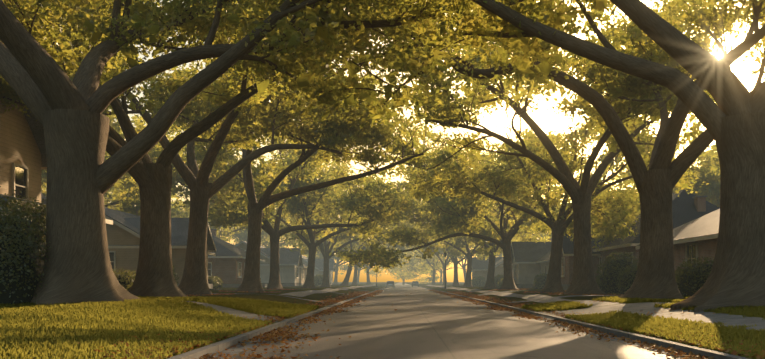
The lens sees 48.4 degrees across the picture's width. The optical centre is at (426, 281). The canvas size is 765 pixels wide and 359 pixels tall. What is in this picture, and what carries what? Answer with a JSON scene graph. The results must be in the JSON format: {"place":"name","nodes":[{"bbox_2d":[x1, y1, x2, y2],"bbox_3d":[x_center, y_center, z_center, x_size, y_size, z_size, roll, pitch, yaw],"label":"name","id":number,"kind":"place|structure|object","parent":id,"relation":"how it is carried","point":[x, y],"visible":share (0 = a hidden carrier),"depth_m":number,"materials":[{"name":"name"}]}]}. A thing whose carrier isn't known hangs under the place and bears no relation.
{"place":"outdoors","nodes":[
{"label":"outdoors","id":0,"kind":"place"},
{"bbox_2d":[172,264,178,283],"bbox_3d":[-17.466,-0.618,55.409,2.540,2.606,2.716,0,0,-2],"label":"shrub","id":1,"kind":"object","parent":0,"point":[174,274],"visible":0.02,"depth_m":55.74,"materials":[{"name":"green plant"}]},
{"bbox_2d":[302,255,334,284],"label":"house","id":2,"kind":"structure","parent":0,"point":[319,265],"depth_m":179.56,"materials":[{"name":"white"}]},
{"bbox_2d":[0,282,764,358],"bbox_3d":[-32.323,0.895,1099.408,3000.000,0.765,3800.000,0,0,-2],"label":"lawn","id":3,"kind":"structure","parent":0,"point":[273,297],"depth_m":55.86,"materials":[{"name":"green plant"}]},
{"bbox_2d":[0,186,50,304],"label":"hedge","id":4,"kind":"object","parent":3,"relation":"on","point":[23,248],"visible":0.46,"depth_m":23.93,"materials":[{"name":"green plant"}]},
{"bbox_2d":[0,93,112,224],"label":"house","id":5,"kind":"structure","parent":3,"relation":"on","point":[23,160],"depth_m":33.94,"materials":[{"name":"beige paint"}]},
{"bbox_2d":[112,267,135,290],"bbox_3d":[-13.447,0.008,36.729,2.889,1.338,3.357,0,0,-2],"label":"low shrub","id":6,"kind":"object","parent":3,"relation":"on","point":[126,280],"visible":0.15,"depth_m":35.90,"materials":[{"name":"green plant"}]},
{"bbox_2d":[41,108,235,215],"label":"tree","id":7,"kind":"object","parent":3,"relation":"on","point":[129,199],"visible":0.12,"depth_m":75.51,"materials":[{"name":"green plant"}]},
{"bbox_2d":[41,172,242,228],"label":"tree","id":8,"kind":"object","parent":3,"relation":"on","point":[177,212],"visible":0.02,"depth_m":102.94,"materials":[{"name":"green plant"}]},
{"bbox_2d":[105,207,216,288],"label":"house","id":9,"kind":"structure","parent":3,"relation":"on","point":[123,235],"depth_m":58.93,"materials":[{"name":"beige"}]},
{"bbox_2d":[208,276,222,289],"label":"shrub","id":10,"kind":"object","parent":3,"relation":"on","point":[216,283],"visible":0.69,"depth_m":71.60,"materials":[{"name":"green plant"}]},
{"bbox_2d":[0,0,458,296],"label":"tree","id":11,"kind":"object","parent":3,"relation":"on","point":[66,41],"visible":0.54,"depth_m":34.12,"materials":[{"name":"brown plant"}]},
{"bbox_2d":[171,193,289,242],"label":"tree","id":12,"kind":"object","parent":3,"relation":"on","point":[223,233],"visible":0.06,"depth_m":134.32,"materials":[{"name":"green plant"}]},
{"bbox_2d":[208,229,266,287],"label":"house","id":13,"kind":"structure","parent":3,"relation":"on","point":[226,264],"depth_m":88.81,"materials":[{"name":"grey brick"}]},
{"bbox_2d":[0,0,481,304],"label":"tree","id":14,"kind":"object","parent":3,"relation":"on","point":[83,177],"visible":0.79,"depth_m":24.63,"materials":[{"name":"brown plant"}]},
{"bbox_2d":[102,0,409,295],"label":"tree","id":15,"kind":"object","parent":3,"relation":"on","point":[208,100],"visible":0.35,"depth_m":46.64,"materials":[{"name":"green plant"}]},
{"bbox_2d":[227,219,296,247],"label":"foliage","id":16,"kind":"object","parent":3,"relation":"on","point":[265,238],"visible":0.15,"depth_m":178.51,"materials":[{"name":"green plant"}]},
{"bbox_2d":[234,241,302,285],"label":"house","id":17,"kind":"structure","parent":3,"relation":"on","point":[290,262],"depth_m":117.86,"materials":[{"name":"white"}]},
{"bbox_2d":[142,118,417,289],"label":"tree","id":18,"kind":"object","parent":3,"relation":"on","point":[383,201],"visible":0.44,"depth_m":73.54,"materials":[{"name":"green plant"}]},
{"bbox_2d":[299,263,307,284],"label":"house","id":19,"kind":"structure","parent":3,"relation":"on","point":[302,273],"depth_m":148.57,"materials":[{"name":"beige"}]},
{"bbox_2d":[166,39,447,292],"bbox_3d":[-7.969,-7.152,57.871,19.306,16.579,23.382,0,0,-19],"label":"tree","id":20,"kind":"object","parent":3,"relation":"on","point":[399,146],"visible":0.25,"depth_m":55.62,"materials":[{"name":"green plant"}]},
{"bbox_2d":[314,274,322,285],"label":"shrub","id":21,"kind":"object","parent":3,"relation":"on","point":[318,279],"visible":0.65,"depth_m":147.37,"materials":[{"name":"green plant"}]},
{"bbox_2d":[233,149,448,287],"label":"tree","id":22,"kind":"object","parent":3,"relation":"on","point":[305,208],"visible":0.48,"depth_m":93.36,"materials":[{"name":"green plant"}]},
{"bbox_2d":[291,233,396,283],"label":"tree","id":23,"kind":"object","parent":3,"relation":"on","point":[337,264],"visible":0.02,"depth_m":224.94,"materials":[{"name":"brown plant"}]},
{"bbox_2d":[267,174,428,286],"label":"tree","id":24,"kind":"object","parent":3,"relation":"on","point":[326,251],"depth_m":120.19,"materials":[{"name":"green plant"}]},
{"bbox_2d":[285,203,414,285],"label":"tree","id":25,"kind":"object","parent":3,"relation":"on","point":[355,244],"visible":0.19,"depth_m":151.18,"materials":[{"name":"green plant"}]},
{"bbox_2d":[316,248,413,284],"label":"tree","id":26,"kind":"object","parent":3,"relation":"on","point":[368,282],"visible":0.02,"depth_m":230.24,"materials":[{"name":"green plant"}]},
{"bbox_2d":[341,241,414,284],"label":"tree","id":27,"kind":"object","parent":3,"relation":"on","point":[354,281],"visible":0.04,"depth_m":187.51,"materials":[{"name":"green plant"}]},
{"bbox_2d":[318,246,442,283],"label":"tree","id":28,"kind":"object","parent":3,"relation":"on","point":[406,274],"visible":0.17,"depth_m":298.24,"materials":[{"name":"green plant"}]},
{"bbox_2d":[361,252,416,284],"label":"tree","id":29,"kind":"object","parent":3,"relation":"on","point":[372,272],"depth_m":378.27,"materials":[{"name":"green plant"}]},
{"bbox_2d":[33,288,764,358],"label":"fallen leaves","id":30,"kind":"object","parent":3,"relation":"on","point":[278,331],"visible":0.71,"depth_m":20.38,"materials":[{"name":"brown plant"}]},
{"bbox_2d":[394,248,453,284],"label":"tree","id":31,"kind":"object","parent":3,"relation":"on","point":[426,267],"visible":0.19,"depth_m":247.60,"materials":[{"name":"green plant"}]},
{"bbox_2d":[409,241,450,284],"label":"tree","id":32,"kind":"object","parent":3,"relation":"on","point":[442,262],"visible":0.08,"depth_m":196.76,"materials":[{"name":"brown plant"}]},
{"bbox_2d":[400,247,475,282],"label":"tree","id":33,"kind":"object","parent":3,"relation":"on","point":[416,269],"visible":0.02,"depth_m":300.81,"materials":[{"name":"green plant"}]},
{"bbox_2d":[444,251,446,288],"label":"street lamp","id":34,"kind":"object","parent":3,"relation":"on","point":[445,254],"visible":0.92,"depth_m":121.97,"materials":[{"name":"metal"}]},
{"bbox_2d":[395,181,511,285],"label":"tree","id":35,"kind":"object","parent":3,"relation":"on","point":[454,259],"visible":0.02,"depth_m":160.27,"materials":[{"name":"green plant"}]},
{"bbox_2d":[420,245,502,282],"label":"tree","id":36,"kind":"object","parent":3,"relation":"on","point":[464,265],"depth_m":229.45,"materials":[{"name":"green plant"}]},
{"bbox_2d":[376,199,561,286],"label":"tree","id":37,"kind":"object","parent":3,"relation":"on","point":[457,243],"visible":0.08,"depth_m":127.35,"materials":[{"name":"green plant"}]},
{"bbox_2d":[329,124,619,289],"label":"tree","id":38,"kind":"object","parent":3,"relation":"on","point":[469,219],"visible":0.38,"depth_m":79.09,"materials":[{"name":"green plant"}]},
{"bbox_2d":[187,284,764,330],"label":"sidewalk paths","id":39,"kind":"structure","parent":3,"relation":"on","point":[733,320],"depth_m":28.00,"materials":[{"name":"concrete"}]},
{"bbox_2d":[471,276,485,285],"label":"shrub","id":40,"kind":"object","parent":3,"relation":"on","point":[478,281],"visible":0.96,"depth_m":148.33,"materials":[{"name":"green plant"}]},
{"bbox_2d":[195,0,764,299],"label":"tree","id":41,"kind":"object","parent":3,"relation":"on","point":[657,180],"visible":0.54,"depth_m":32.84,"materials":[{"name":"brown plant"}]},
{"bbox_2d":[398,143,572,288],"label":"tree","id":42,"kind":"object","parent":3,"relation":"on","point":[493,248],"visible":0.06,"depth_m":100.19,"materials":[{"name":"green plant"}]},
{"bbox_2d":[472,257,503,279],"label":"house","id":43,"kind":"structure","parent":3,"relation":"on","point":[479,267],"depth_m":158.38,"materials":[{"name":"beige"}]},
{"bbox_2d":[494,274,503,286],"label":"shrub","id":44,"kind":"object","parent":3,"relation":"on","point":[497,278],"visible":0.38,"depth_m":119.14,"materials":[{"name":"green plant"}]},
{"bbox_2d":[498,278,515,287],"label":"shrub","id":45,"kind":"object","parent":3,"relation":"on","point":[500,283],"visible":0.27,"depth_m":103.36,"materials":[{"name":"green plant"}]},
{"bbox_2d":[511,242,551,287],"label":"house","id":46,"kind":"structure","parent":3,"relation":"on","point":[530,261],"depth_m":99.42,"materials":[{"name":"white"}]},
{"bbox_2d":[532,273,546,288],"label":"shrub","id":47,"kind":"object","parent":3,"relation":"on","point":[540,280],"visible":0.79,"depth_m":89.29,"materials":[{"name":"green plant"}]},
{"bbox_2d":[378,80,708,292],"bbox_3d":[9.201,-6.899,64.348,24.842,16.226,15.449,0,0,19],"label":"tree","id":48,"kind":"object","parent":3,"relation":"on","point":[616,213],"visible":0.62,"depth_m":61.10,"materials":[{"name":"green plant"}]},
{"bbox_2d":[370,1,719,294],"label":"tree","id":49,"kind":"object","parent":3,"relation":"on","point":[452,111],"visible":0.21,"depth_m":45.75,"materials":[{"name":"green plant"}]},
{"bbox_2d":[326,0,764,312],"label":"tree","id":50,"kind":"object","parent":3,"relation":"on","point":[733,122],"visible":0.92,"depth_m":23.82,"materials":[{"name":"brown plant"}]},
{"bbox_2d":[496,199,602,241],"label":"tree","id":51,"kind":"object","parent":3,"relation":"on","point":[541,234],"visible":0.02,"depth_m":174.21,"materials":[{"name":"green plant"}]},
{"bbox_2d":[595,250,638,292],"bbox_3d":[12.744,-0.690,55.812,3.536,2.872,3.849,0,0,-2],"label":"bush","id":52,"kind":"object","parent":3,"relation":"on","point":[608,281],"visible":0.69,"depth_m":54.98,"materials":[{"name":"green plant"}]},
{"bbox_2d":[617,264,636,293],"bbox_3d":[12.413,-0.153,50.106,2.190,1.852,3.413,0,0,-2],"label":"shrub","id":53,"kind":"object","parent":3,"relation":"on","point":[626,279],"visible":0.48,"depth_m":49.53,"materials":[{"name":"green plant"}]},
{"bbox_2d":[561,189,719,289],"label":"house","id":54,"kind":"structure","parent":3,"relation":"on","point":[687,207],"depth_m":62.88,"materials":[{"name":"grey brick"}]},
{"bbox_2d":[598,142,720,206],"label":"tree","id":55,"kind":"object","parent":3,"relation":"on","point":[708,164],"visible":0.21,"depth_m":91.73,"materials":[{"name":"green plant"}]},
{"bbox_2d":[635,208,719,273],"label":"house","id":56,"kind":"structure","parent":3,"relation":"on","point":[695,238],"depth_m":45.20,"materials":[{"name":"beige brick"}]},
{"bbox_2d":[675,256,713,295],"bbox_3d":[12.707,-0.241,38.944,2.368,1.940,3.806,0,0,-2],"label":"shrub","id":57,"kind":"object","parent":3,"relation":"on","point":[692,281],"visible":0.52,"depth_m":38.17,"materials":[{"name":"green plant"}]},
{"bbox_2d":[188,289,620,295],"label":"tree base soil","id":58,"kind":"structure","parent":0,"point":[277,292],"depth_m":55.72,"materials":[{"name":"brown soil"}]},
{"bbox_2d":[108,0,764,281],"label":"sky","id":59,"kind":"structure","parent":0,"point":[742,69],"materials":[{"name":"white"}]},
{"bbox_2d":[228,282,678,358],"bbox_3d":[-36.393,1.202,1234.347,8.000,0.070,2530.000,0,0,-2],"label":"street","id":60,"kind":"structure","parent":0,"point":[420,323],"depth_m":18.55,"materials":[{"name":"grey asphalt"}]},
{"bbox_2d":[386,281,394,287],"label":"white car","id":61,"kind":"object","parent":60,"relation":"on","point":[390,284],"visible":1,"depth_m":174.17,"materials":[{"name":"paint"}]},
{"bbox_2d":[412,281,418,286],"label":"grey car","id":62,"kind":"object","parent":60,"relation":"on","point":[415,283],"visible":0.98,"depth_m":212.20,"materials":[{"name":"paint"}]},
{"bbox_2d":[167,282,749,358],"bbox_3d":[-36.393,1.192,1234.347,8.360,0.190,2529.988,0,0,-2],"label":"street kerb","id":63,"kind":"structure","parent":60,"relation":"on","point":[221,346],"depth_m":16.94,"materials":[{"name":"concrete"}]},
{"bbox_2d":[712,49,722,58],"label":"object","id":64,"kind":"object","parent":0,"point":[721,56],"depth_m":2292.16,"materials":[{"name":"white"}]}
]}

